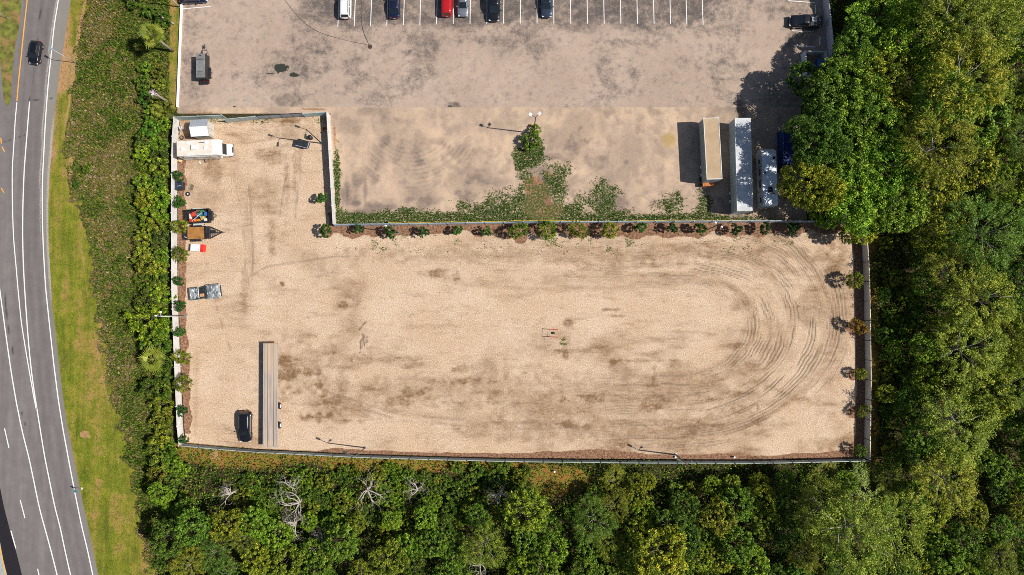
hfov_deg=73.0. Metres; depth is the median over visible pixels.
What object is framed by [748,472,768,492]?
woodland tree
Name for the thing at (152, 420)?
shrub
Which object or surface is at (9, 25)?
grass median
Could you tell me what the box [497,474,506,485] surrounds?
shrub
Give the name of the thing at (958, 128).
feathery tree
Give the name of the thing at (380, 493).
shrub
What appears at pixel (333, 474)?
shrub
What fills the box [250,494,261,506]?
shrub
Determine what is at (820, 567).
woodland tree
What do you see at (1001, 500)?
woodland tree
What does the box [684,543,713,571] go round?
woodland tree
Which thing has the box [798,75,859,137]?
broadleaf tree
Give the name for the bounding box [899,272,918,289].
shrub
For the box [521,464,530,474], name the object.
shrub
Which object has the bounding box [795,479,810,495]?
shrub
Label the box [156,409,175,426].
shrub
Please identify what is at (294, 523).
dead tree
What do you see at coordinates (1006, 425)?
woodland tree
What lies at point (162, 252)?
shrub
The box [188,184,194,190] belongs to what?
pallet
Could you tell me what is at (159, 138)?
shrub
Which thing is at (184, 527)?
woodland tree
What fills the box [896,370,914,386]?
shrub
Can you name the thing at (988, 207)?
feathery tree
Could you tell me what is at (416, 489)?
dead tree
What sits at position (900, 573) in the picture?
feathery tree
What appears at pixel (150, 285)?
shrub
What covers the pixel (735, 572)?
woodland tree
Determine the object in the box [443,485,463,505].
shrub
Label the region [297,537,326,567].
woodland tree
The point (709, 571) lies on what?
woodland tree
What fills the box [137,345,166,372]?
palm tree
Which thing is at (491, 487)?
shrub
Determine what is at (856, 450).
open young tree
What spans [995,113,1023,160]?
feathery tree
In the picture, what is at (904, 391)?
woodland tree
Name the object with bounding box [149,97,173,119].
shrub
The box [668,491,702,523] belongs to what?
woodland tree
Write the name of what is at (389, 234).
young tree
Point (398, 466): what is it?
shrub
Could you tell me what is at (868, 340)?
perimeter fence
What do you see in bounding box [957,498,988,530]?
woodland tree
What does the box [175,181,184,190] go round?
storage bin
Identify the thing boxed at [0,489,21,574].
road fresh asphalt strip
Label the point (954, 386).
feathery tree
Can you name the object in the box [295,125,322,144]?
lamp pole
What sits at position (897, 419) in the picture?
shrub
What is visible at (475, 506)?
woodland tree
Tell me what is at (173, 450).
shrub
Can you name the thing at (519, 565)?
woodland tree
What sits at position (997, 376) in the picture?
woodland tree
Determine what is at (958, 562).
woodland tree
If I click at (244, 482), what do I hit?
shrub
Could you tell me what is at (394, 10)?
parked car
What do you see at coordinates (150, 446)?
shrub
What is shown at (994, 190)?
feathery tree
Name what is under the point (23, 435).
road lane line
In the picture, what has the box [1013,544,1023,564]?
woodland tree
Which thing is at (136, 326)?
shrub
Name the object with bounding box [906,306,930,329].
shrub
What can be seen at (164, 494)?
shrub
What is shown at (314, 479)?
shrub
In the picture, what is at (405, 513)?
shrub
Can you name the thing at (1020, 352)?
feathery tree
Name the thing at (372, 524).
shrub
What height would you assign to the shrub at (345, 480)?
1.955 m
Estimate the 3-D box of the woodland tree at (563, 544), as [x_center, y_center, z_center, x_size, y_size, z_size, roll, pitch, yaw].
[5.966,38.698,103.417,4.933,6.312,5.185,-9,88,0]
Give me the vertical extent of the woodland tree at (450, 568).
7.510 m
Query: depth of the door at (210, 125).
108.03 m
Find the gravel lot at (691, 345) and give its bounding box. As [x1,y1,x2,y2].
[177,115,864,459]
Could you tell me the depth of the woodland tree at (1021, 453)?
102.32 m
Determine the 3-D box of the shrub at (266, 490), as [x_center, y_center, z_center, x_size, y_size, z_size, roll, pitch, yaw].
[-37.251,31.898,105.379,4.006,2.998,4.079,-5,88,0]
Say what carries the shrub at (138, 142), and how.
on the ground at (84, 446)
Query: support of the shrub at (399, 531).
on the ground at (84, 446)
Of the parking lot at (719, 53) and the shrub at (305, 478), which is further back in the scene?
the parking lot at (719, 53)
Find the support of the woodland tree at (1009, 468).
on the ground at (84, 446)
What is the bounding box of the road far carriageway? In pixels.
[0,545,6,574]
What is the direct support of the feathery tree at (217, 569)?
on the ground at (84, 446)
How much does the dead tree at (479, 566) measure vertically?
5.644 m
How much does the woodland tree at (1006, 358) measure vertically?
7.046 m
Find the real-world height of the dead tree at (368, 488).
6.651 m
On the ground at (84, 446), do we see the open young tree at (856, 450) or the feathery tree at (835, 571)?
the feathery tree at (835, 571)
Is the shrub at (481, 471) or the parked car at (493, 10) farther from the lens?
the parked car at (493, 10)
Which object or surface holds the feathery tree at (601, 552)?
on the ground at (84, 446)
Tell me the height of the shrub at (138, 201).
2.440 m
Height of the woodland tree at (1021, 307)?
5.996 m
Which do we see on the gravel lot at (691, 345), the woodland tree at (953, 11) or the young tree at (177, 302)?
the young tree at (177, 302)
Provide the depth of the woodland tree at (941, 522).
101.38 m
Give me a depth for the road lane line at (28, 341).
107.71 m
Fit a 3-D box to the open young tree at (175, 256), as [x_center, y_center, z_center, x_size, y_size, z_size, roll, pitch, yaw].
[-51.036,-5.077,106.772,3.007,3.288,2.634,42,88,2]
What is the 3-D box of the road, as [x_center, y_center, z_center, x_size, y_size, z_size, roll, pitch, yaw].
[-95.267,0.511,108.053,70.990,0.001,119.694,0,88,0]
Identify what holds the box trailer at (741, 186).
on the dirt lot at (393, 159)
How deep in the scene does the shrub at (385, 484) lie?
105.83 m
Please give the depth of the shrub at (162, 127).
107.94 m
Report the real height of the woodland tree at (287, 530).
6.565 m
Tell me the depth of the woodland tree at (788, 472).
103.88 m
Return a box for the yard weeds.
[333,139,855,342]
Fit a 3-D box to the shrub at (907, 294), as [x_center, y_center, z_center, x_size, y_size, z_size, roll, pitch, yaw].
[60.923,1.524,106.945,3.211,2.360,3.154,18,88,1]
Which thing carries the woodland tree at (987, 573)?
on the ground at (84, 446)
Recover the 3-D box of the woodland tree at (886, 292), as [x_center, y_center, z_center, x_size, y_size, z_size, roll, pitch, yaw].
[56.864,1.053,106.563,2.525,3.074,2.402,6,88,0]
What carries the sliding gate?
on the gravel lot at (691, 345)
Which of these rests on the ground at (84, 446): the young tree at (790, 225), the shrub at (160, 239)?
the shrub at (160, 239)
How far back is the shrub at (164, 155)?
107.23 m
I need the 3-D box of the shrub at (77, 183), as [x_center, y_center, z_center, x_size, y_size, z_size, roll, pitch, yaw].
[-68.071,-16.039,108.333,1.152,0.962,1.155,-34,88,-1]
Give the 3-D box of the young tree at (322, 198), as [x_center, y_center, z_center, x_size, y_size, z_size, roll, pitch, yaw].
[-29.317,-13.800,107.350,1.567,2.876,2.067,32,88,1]
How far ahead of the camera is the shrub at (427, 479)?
105.92 m
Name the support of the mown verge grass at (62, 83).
on the ground at (84, 446)
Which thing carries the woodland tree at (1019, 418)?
on the ground at (84, 446)
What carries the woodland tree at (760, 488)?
on the ground at (84, 446)
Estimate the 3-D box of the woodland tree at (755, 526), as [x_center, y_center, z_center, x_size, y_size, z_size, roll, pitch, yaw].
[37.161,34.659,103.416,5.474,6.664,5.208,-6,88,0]
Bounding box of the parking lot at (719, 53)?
[179,0,827,106]
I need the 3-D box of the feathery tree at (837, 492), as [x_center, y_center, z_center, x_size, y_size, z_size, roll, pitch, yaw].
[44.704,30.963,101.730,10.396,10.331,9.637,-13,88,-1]
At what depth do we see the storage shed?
106.59 m
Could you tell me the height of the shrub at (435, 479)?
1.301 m
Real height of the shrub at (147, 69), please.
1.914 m
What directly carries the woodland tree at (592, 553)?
on the ground at (84, 446)
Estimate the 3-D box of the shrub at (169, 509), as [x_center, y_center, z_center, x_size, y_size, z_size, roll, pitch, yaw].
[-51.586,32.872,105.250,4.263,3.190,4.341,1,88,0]
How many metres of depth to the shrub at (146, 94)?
107.96 m
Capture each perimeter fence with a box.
[171,117,184,445]
[174,114,226,120]
[179,443,869,463]
[223,116,258,122]
[302,111,326,116]
[326,111,335,225]
[332,220,863,225]
[822,0,834,58]
[861,228,871,460]
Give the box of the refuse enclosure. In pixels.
[800,50,826,78]
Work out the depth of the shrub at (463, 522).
104.80 m
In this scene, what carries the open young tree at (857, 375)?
on the gravel lot at (691, 345)
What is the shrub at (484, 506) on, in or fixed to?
on the ground at (84, 446)
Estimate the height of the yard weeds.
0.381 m
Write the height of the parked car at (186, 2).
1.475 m
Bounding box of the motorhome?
[176,139,233,159]
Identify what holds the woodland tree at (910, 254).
on the ground at (84, 446)
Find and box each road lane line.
[0,291,57,574]
[22,102,70,574]
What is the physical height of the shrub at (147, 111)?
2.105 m
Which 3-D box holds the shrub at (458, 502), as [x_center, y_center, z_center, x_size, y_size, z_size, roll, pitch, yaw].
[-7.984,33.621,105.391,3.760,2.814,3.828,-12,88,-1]
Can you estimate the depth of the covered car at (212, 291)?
107.07 m
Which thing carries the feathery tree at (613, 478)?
on the ground at (84, 446)
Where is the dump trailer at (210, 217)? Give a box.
[185,208,216,224]
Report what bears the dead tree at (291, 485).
on the ground at (84, 446)
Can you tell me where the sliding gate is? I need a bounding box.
[255,113,304,122]
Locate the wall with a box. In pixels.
[176,4,182,107]
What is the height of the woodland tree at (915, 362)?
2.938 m
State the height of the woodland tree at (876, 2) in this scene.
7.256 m
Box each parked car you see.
[179,0,207,4]
[237,411,252,441]
[340,0,351,18]
[389,0,400,18]
[441,0,452,16]
[456,0,469,17]
[486,0,501,21]
[540,0,553,17]
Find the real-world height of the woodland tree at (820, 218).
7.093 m
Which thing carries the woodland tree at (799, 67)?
on the parking lot at (719, 53)
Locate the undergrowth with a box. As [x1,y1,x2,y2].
[154,0,1023,574]
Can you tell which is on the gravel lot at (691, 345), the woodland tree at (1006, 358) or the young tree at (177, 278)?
the young tree at (177, 278)
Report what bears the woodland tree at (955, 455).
on the ground at (84, 446)
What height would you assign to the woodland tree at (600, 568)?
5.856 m
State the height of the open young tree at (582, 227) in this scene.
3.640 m
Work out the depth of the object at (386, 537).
104.80 m
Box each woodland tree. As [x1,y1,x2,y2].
[146,481,171,505]
[147,517,189,559]
[172,506,212,546]
[174,496,197,515]
[210,508,245,541]
[239,504,271,539]
[240,543,272,574]
[258,516,294,554]
[267,543,305,574]
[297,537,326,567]
[298,554,335,574]
[299,511,319,532]
[320,515,342,536]
[321,522,362,563]
[345,511,368,535]
[346,558,375,574]
[368,539,410,574]
[381,509,401,530]
[392,533,420,562]
[401,549,426,574]
[414,506,437,530]
[414,528,448,557]
[431,560,462,574]
[433,515,453,538]
[438,546,468,574]
[442,529,467,554]
[461,568,482,574]
[465,503,490,529]
[484,504,501,524]
[499,513,517,530]
[500,485,551,534]
[505,552,533,574]
[511,531,538,555]
[527,548,559,574]
[536,534,568,563]
[537,514,562,540]
[568,553,597,574]
[575,537,604,560]
[586,485,605,505]
[593,564,620,574]
[615,542,649,574]
[621,483,648,509]
[623,515,661,550]
[625,472,642,491]
[629,497,658,523]
[631,524,688,574]
[640,473,656,490]
[648,506,687,544]
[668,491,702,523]
[671,522,701,559]
[676,568,694,574]
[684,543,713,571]
[691,526,718,550]
[698,494,739,539]
[698,569,718,574]
[701,544,733,573]
[702,475,723,496]
[716,524,756,567]
[719,484,758,521]
[722,474,742,494]
[732,569,750,574]
[735,544,769,574]
[745,505,782,539]
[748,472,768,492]
[750,482,777,517]
[759,563,785,574]
[772,484,808,520]
[772,518,806,553]
[775,468,795,490]
[781,559,814,574]
[786,60,823,98]
[802,562,826,574]
[808,194,843,229]
[832,470,858,492]
[838,226,856,244]
[848,207,878,244]
[852,555,888,574]
[854,0,883,6]
[875,384,897,403]
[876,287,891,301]
[882,452,902,472]
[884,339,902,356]
[891,401,906,416]
[893,385,918,408]
[897,479,928,511]
[898,442,919,463]
[899,417,940,456]
[900,155,967,217]
[903,240,925,260]
[904,395,937,420]
[906,210,948,254]
[907,0,963,28]
[907,333,937,363]
[909,268,934,296]
[910,364,941,395]
[911,360,926,371]
[912,559,946,574]
[913,520,944,546]
[915,241,946,269]
[916,497,951,529]
[921,534,966,574]
[922,315,959,347]
[928,285,959,311]
[935,220,965,247]
[938,140,1001,192]
[940,195,976,226]
[942,521,983,559]
[943,442,967,467]
[945,562,981,574]
[946,306,980,332]
[948,81,1013,147]
[956,365,1015,421]
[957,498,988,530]
[963,544,991,572]
[968,447,998,472]
[969,568,1000,574]
[973,351,1015,383]
[974,188,1000,214]
[980,145,1021,180]
[982,478,1011,504]
[983,454,1018,486]
[985,71,1015,100]
[985,513,1018,546]
[986,0,1016,17]
[986,122,1015,150]
[986,316,1012,338]
[986,332,1023,365]
[989,295,1023,317]
[992,256,1018,278]
[993,188,1023,224]
[995,40,1017,65]
[996,94,1023,122]
[996,159,1023,191]
[997,411,1023,440]
[1000,213,1023,246]
[1000,487,1023,520]
[1001,28,1023,63]
[1002,260,1023,302]
[1003,556,1023,574]
[1008,391,1023,422]
[1008,464,1023,497]
[1008,512,1023,538]
[1010,440,1023,463]
[1011,311,1023,338]
[1013,246,1023,260]
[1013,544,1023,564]
[1015,78,1023,98]
[1016,168,1023,193]
[1016,420,1023,440]
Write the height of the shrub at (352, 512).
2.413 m
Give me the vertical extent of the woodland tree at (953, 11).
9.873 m
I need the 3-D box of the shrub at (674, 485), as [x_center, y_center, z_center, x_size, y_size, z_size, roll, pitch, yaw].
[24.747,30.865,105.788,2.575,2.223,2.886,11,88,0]
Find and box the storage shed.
[189,119,214,139]
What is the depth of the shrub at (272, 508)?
105.56 m
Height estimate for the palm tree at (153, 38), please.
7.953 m
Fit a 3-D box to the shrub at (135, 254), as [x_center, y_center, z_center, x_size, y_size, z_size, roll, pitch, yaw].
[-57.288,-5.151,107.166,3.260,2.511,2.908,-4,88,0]
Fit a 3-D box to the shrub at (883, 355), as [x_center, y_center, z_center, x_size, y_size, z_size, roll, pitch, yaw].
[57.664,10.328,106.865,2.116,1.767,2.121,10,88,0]
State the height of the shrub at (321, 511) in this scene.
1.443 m
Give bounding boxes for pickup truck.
[788,13,822,29]
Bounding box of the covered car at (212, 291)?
[189,283,221,300]
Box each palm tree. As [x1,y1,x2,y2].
[137,23,173,51]
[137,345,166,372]
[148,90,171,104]
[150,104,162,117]
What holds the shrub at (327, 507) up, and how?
on the ground at (84, 446)
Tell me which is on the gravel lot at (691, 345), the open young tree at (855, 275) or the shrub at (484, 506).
the open young tree at (855, 275)
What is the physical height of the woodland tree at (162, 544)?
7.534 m
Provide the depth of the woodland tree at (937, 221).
101.95 m
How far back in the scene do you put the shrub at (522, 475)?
105.48 m
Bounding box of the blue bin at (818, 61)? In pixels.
[815,58,823,67]
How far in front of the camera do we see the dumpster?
107.77 m
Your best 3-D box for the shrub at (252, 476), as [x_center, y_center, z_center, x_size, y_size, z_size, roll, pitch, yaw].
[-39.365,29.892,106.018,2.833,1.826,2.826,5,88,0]
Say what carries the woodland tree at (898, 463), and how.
on the ground at (84, 446)
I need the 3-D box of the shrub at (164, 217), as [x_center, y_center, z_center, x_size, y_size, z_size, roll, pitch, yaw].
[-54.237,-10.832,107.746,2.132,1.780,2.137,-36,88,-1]
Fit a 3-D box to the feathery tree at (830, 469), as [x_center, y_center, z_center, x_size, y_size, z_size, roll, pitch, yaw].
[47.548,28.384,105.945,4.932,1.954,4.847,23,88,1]
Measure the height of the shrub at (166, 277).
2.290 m
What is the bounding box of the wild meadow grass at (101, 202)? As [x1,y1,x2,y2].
[60,0,182,574]
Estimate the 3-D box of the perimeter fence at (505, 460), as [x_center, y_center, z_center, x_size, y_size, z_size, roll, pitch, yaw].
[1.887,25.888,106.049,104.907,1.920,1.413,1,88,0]
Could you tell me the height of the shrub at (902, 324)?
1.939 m
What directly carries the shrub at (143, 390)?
on the ground at (84, 446)
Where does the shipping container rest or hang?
on the dirt lot at (393, 159)
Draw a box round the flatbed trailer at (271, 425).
[263,343,281,446]
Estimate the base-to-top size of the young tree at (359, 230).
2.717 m
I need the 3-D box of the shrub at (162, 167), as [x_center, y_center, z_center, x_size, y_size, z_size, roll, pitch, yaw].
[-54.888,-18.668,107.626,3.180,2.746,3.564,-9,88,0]
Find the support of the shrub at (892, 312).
on the ground at (84, 446)
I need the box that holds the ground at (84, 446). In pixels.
[48,0,1023,574]
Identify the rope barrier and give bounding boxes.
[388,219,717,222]
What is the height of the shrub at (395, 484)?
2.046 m
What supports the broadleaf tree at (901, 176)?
on the ground at (84, 446)
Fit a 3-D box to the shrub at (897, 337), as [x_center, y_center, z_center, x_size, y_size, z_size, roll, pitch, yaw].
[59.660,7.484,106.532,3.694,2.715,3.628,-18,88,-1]
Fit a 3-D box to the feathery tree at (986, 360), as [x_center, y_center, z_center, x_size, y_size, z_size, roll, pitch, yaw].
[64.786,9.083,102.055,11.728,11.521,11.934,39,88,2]
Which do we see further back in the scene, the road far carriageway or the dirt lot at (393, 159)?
the dirt lot at (393, 159)
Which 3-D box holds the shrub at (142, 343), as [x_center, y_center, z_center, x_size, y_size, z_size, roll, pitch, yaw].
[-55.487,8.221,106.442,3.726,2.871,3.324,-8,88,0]
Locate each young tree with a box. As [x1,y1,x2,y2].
[168,219,188,233]
[169,349,192,364]
[171,245,189,263]
[172,170,183,181]
[172,276,184,285]
[173,195,186,207]
[173,300,185,311]
[173,327,186,336]
[173,374,192,393]
[176,405,187,416]
[177,435,188,443]
[316,192,327,202]
[320,223,331,237]
[354,223,363,233]
[385,227,395,238]
[419,226,429,237]
[452,225,462,234]
[481,225,491,235]
[507,222,528,239]
[536,218,556,240]
[567,221,589,238]
[600,222,619,239]
[634,222,646,232]
[666,222,677,232]
[693,223,706,232]
[731,223,743,235]
[760,221,769,234]
[786,222,800,234]
[844,271,863,289]
[848,317,868,334]
[853,444,867,458]
[854,368,867,380]
[856,404,870,416]
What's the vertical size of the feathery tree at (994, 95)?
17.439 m
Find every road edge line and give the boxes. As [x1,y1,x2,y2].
[0,547,5,574]
[12,102,35,407]
[16,0,27,100]
[42,0,92,574]
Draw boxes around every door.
[208,122,213,130]
[209,129,214,136]
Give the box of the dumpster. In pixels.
[296,139,309,147]
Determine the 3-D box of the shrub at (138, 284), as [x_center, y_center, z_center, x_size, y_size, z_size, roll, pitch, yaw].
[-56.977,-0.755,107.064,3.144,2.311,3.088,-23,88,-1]
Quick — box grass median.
[0,0,21,105]
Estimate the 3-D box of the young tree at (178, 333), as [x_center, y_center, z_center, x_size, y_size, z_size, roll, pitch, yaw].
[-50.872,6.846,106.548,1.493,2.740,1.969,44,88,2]
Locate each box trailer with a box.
[699,117,721,186]
[729,118,752,213]
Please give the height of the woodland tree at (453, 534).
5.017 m
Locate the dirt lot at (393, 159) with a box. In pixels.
[177,107,806,223]
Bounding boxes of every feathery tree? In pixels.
[168,546,204,574]
[199,539,231,573]
[208,555,238,574]
[222,519,259,557]
[459,520,509,568]
[571,493,618,544]
[592,526,627,562]
[595,487,629,525]
[599,463,629,491]
[632,553,668,574]
[785,536,820,574]
[790,472,858,538]
[806,488,905,574]
[809,462,836,489]
[824,546,864,574]
[831,460,911,537]
[850,486,933,574]
[874,461,907,492]
[887,104,980,186]
[888,561,920,574]
[907,55,989,141]
[908,446,978,518]
[909,0,998,61]
[918,385,1005,469]
[920,28,1017,120]
[922,242,987,308]
[932,311,1013,395]
[937,262,1021,336]
[940,0,1023,71]
[940,193,1023,277]
[941,377,976,407]
[979,176,1018,203]
[980,539,1018,574]
[986,360,1023,409]
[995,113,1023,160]
[1001,330,1023,372]
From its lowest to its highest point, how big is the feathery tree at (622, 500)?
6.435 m
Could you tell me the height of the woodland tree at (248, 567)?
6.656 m
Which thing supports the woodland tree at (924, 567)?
on the ground at (84, 446)
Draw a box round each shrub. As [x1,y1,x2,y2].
[73,181,80,188]
[81,163,91,173]
[123,302,170,346]
[126,0,142,8]
[130,246,153,263]
[132,143,149,161]
[132,173,151,189]
[132,229,152,251]
[133,75,151,91]
[133,185,160,208]
[133,274,152,290]
[133,289,159,313]
[134,131,153,151]
[134,154,155,173]
[134,251,160,275]
[135,193,154,210]
[136,90,155,107]
[137,61,152,76]
[137,378,159,399]
[138,204,163,228]
[138,329,162,349]
[140,120,160,137]
[140,227,153,239]
[142,4,158,18]
[142,105,160,123]
[145,435,165,454]
[145,466,168,485]
[146,217,170,234]
[146,280,160,293]
[147,135,171,151]
[147,157,170,177]
[147,453,171,472]
[148,256,169,278]
[148,281,168,297]
[148,412,166,430]
[148,480,173,505]
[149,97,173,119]
[149,284,177,304]
[149,391,175,412]
[149,424,172,449]
[150,63,165,77]
[150,145,170,165]
[150,203,170,218]
[150,238,167,250]
[151,77,166,92]
[151,180,167,191]
[151,186,170,208]
[151,227,170,243]
[151,270,169,284]
[151,318,172,337]
[151,367,174,388]
[152,246,170,264]
[153,10,171,28]
[153,172,165,183]
[153,379,174,400]
[154,336,172,353]
[156,117,172,131]
[156,353,173,369]
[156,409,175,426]
[157,212,170,224]
[159,490,186,516]
[160,440,178,458]
[162,468,182,492]
[163,455,182,474]
[174,463,190,478]
[231,486,254,508]
[236,479,246,488]
[242,471,251,480]
[245,474,263,490]
[246,489,258,499]
[246,500,266,517]
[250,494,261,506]
[254,485,279,508]
[260,501,274,516]
[269,509,279,519]
[270,483,288,502]
[272,474,283,485]
[289,471,303,488]
[296,466,313,485]
[296,483,318,505]
[299,511,314,526]
[305,498,319,514]
[310,489,322,501]
[311,473,319,487]
[315,474,333,492]
[316,495,327,507]
[316,509,324,517]
[320,504,331,516]
[326,492,335,504]
[327,471,337,480]
[331,502,350,522]
[333,492,352,512]
[336,471,351,487]
[336,486,353,502]
[337,464,349,475]
[345,497,363,515]
[346,471,359,485]
[349,465,359,476]
[360,498,380,519]
[362,473,383,490]
[367,514,380,528]
[373,463,385,477]
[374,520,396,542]
[375,486,396,508]
[375,510,390,525]
[376,472,392,490]
[376,490,385,499]
[383,459,395,474]
[386,504,402,520]
[388,483,403,496]
[389,493,401,505]
[390,470,400,481]
[390,472,412,494]
[391,464,402,474]
[393,520,419,545]
[395,497,407,513]
[402,504,416,519]
[403,468,415,481]
[415,497,433,513]
[416,469,431,484]
[425,489,441,504]
[426,505,441,526]
[427,477,438,488]
[431,498,442,508]
[433,474,444,483]
[433,481,446,495]
[441,501,460,521]
[443,477,452,487]
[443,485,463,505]
[446,495,470,519]
[449,461,463,473]
[452,476,469,492]
[455,506,474,525]
[461,495,482,513]
[464,472,476,485]
[468,482,484,498]
[469,461,484,478]
[474,499,489,519]
[475,493,488,504]
[481,478,496,493]
[484,460,509,483]
[492,503,503,521]
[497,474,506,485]
[499,462,510,471]
[507,479,515,490]
[510,485,528,506]
[511,468,527,485]
[516,479,534,489]
[520,130,540,150]
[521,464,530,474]
[530,124,541,134]
[563,502,581,522]
[666,480,683,499]
[681,480,700,499]
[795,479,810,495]
[873,326,890,343]
[878,236,893,251]
[878,403,894,417]
[879,348,892,360]
[880,268,902,288]
[880,440,902,459]
[881,306,900,325]
[881,363,897,381]
[884,414,901,428]
[887,325,909,346]
[891,355,910,374]
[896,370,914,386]
[897,289,915,307]
[897,315,913,328]
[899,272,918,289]
[901,325,922,346]
[904,461,919,473]
[905,255,919,269]
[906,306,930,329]
[909,294,928,312]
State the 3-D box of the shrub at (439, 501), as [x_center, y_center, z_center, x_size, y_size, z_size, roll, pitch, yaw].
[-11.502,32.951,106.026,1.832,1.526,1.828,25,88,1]
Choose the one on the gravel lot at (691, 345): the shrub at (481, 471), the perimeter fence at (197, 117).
the perimeter fence at (197, 117)
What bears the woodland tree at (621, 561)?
on the ground at (84, 446)
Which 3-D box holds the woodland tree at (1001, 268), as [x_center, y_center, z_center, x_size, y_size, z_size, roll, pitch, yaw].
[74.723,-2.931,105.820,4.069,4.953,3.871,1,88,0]
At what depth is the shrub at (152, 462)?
105.06 m
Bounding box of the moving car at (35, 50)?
[27,40,43,64]
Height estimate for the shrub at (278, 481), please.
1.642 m
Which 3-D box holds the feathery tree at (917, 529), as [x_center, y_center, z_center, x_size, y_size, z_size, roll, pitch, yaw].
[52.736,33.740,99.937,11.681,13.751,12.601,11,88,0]
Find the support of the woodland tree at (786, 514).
on the ground at (84, 446)
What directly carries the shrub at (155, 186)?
on the ground at (84, 446)
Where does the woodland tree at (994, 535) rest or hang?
on the ground at (84, 446)
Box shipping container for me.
[776,129,796,173]
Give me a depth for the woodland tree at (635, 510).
102.23 m
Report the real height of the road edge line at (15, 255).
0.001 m
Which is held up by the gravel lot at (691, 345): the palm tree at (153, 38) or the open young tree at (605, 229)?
the open young tree at (605, 229)
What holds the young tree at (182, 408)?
on the gravel lot at (691, 345)
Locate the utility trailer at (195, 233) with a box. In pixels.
[183,224,223,241]
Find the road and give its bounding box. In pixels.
[0,0,97,574]
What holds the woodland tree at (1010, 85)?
on the ground at (84, 446)
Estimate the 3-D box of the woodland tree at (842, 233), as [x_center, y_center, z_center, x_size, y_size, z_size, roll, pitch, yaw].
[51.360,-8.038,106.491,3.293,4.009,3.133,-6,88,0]
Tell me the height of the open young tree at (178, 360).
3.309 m
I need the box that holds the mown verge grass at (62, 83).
[49,0,179,574]
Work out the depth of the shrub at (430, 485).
105.83 m
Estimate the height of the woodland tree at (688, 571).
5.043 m
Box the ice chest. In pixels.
[190,244,205,251]
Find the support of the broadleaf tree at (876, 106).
on the ground at (84, 446)
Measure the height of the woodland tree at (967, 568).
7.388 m
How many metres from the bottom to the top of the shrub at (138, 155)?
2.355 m
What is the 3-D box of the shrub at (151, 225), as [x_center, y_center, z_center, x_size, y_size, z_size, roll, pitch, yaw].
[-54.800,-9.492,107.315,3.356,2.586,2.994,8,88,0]
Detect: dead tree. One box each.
[214,482,239,513]
[267,484,306,526]
[277,475,299,492]
[277,506,301,540]
[304,526,325,553]
[348,465,389,511]
[404,476,429,503]
[468,551,494,574]
[487,482,508,503]
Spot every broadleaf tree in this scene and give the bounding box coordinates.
[775,160,847,212]
[782,105,852,172]
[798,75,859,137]
[812,44,894,118]
[814,126,882,191]
[822,161,891,237]
[826,89,907,155]
[830,16,885,74]
[845,0,916,45]
[847,126,928,202]
[853,50,932,107]
[856,176,932,232]
[872,89,944,151]
[873,0,953,75]
[918,23,978,90]
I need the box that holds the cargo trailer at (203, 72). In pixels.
[196,44,211,83]
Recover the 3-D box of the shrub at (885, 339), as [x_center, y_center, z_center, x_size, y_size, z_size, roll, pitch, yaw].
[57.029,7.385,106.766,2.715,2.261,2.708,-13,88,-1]
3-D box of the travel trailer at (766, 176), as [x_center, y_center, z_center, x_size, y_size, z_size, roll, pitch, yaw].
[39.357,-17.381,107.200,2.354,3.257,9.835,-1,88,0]
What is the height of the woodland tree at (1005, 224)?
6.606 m
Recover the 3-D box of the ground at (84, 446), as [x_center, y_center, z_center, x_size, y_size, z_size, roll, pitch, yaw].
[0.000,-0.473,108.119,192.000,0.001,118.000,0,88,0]
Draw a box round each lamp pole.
[154,311,186,317]
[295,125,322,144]
[343,446,365,456]
[529,111,540,129]
[674,453,692,464]
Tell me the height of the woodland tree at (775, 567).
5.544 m
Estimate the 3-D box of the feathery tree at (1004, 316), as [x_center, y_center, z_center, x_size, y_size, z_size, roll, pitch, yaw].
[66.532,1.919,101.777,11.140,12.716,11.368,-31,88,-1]
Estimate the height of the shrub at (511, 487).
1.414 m
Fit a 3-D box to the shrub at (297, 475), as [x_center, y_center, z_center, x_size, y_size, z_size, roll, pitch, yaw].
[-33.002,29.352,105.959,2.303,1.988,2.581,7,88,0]
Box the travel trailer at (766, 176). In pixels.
[756,146,777,207]
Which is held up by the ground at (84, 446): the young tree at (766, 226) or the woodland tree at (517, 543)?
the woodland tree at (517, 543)
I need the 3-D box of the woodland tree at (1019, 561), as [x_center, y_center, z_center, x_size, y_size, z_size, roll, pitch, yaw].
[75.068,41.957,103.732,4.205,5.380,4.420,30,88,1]
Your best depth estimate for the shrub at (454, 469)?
106.00 m
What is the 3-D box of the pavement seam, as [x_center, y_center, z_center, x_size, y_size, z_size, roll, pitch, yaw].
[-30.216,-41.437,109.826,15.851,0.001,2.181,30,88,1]
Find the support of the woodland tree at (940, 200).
on the ground at (84, 446)
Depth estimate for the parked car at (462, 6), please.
109.04 m
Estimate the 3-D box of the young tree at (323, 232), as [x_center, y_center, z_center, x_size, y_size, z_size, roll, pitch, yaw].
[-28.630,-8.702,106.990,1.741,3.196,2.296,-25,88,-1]
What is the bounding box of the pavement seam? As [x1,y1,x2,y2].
[286,2,366,44]
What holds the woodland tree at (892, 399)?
on the ground at (84, 446)
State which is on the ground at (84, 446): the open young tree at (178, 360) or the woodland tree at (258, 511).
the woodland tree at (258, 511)
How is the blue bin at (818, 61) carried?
on the parking lot at (719, 53)
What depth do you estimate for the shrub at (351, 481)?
105.90 m
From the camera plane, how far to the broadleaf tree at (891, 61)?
99.12 m
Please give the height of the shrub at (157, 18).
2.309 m
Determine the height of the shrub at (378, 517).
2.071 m
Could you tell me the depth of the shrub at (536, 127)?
108.12 m
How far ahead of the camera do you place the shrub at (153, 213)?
106.68 m
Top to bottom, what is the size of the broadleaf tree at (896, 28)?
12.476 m

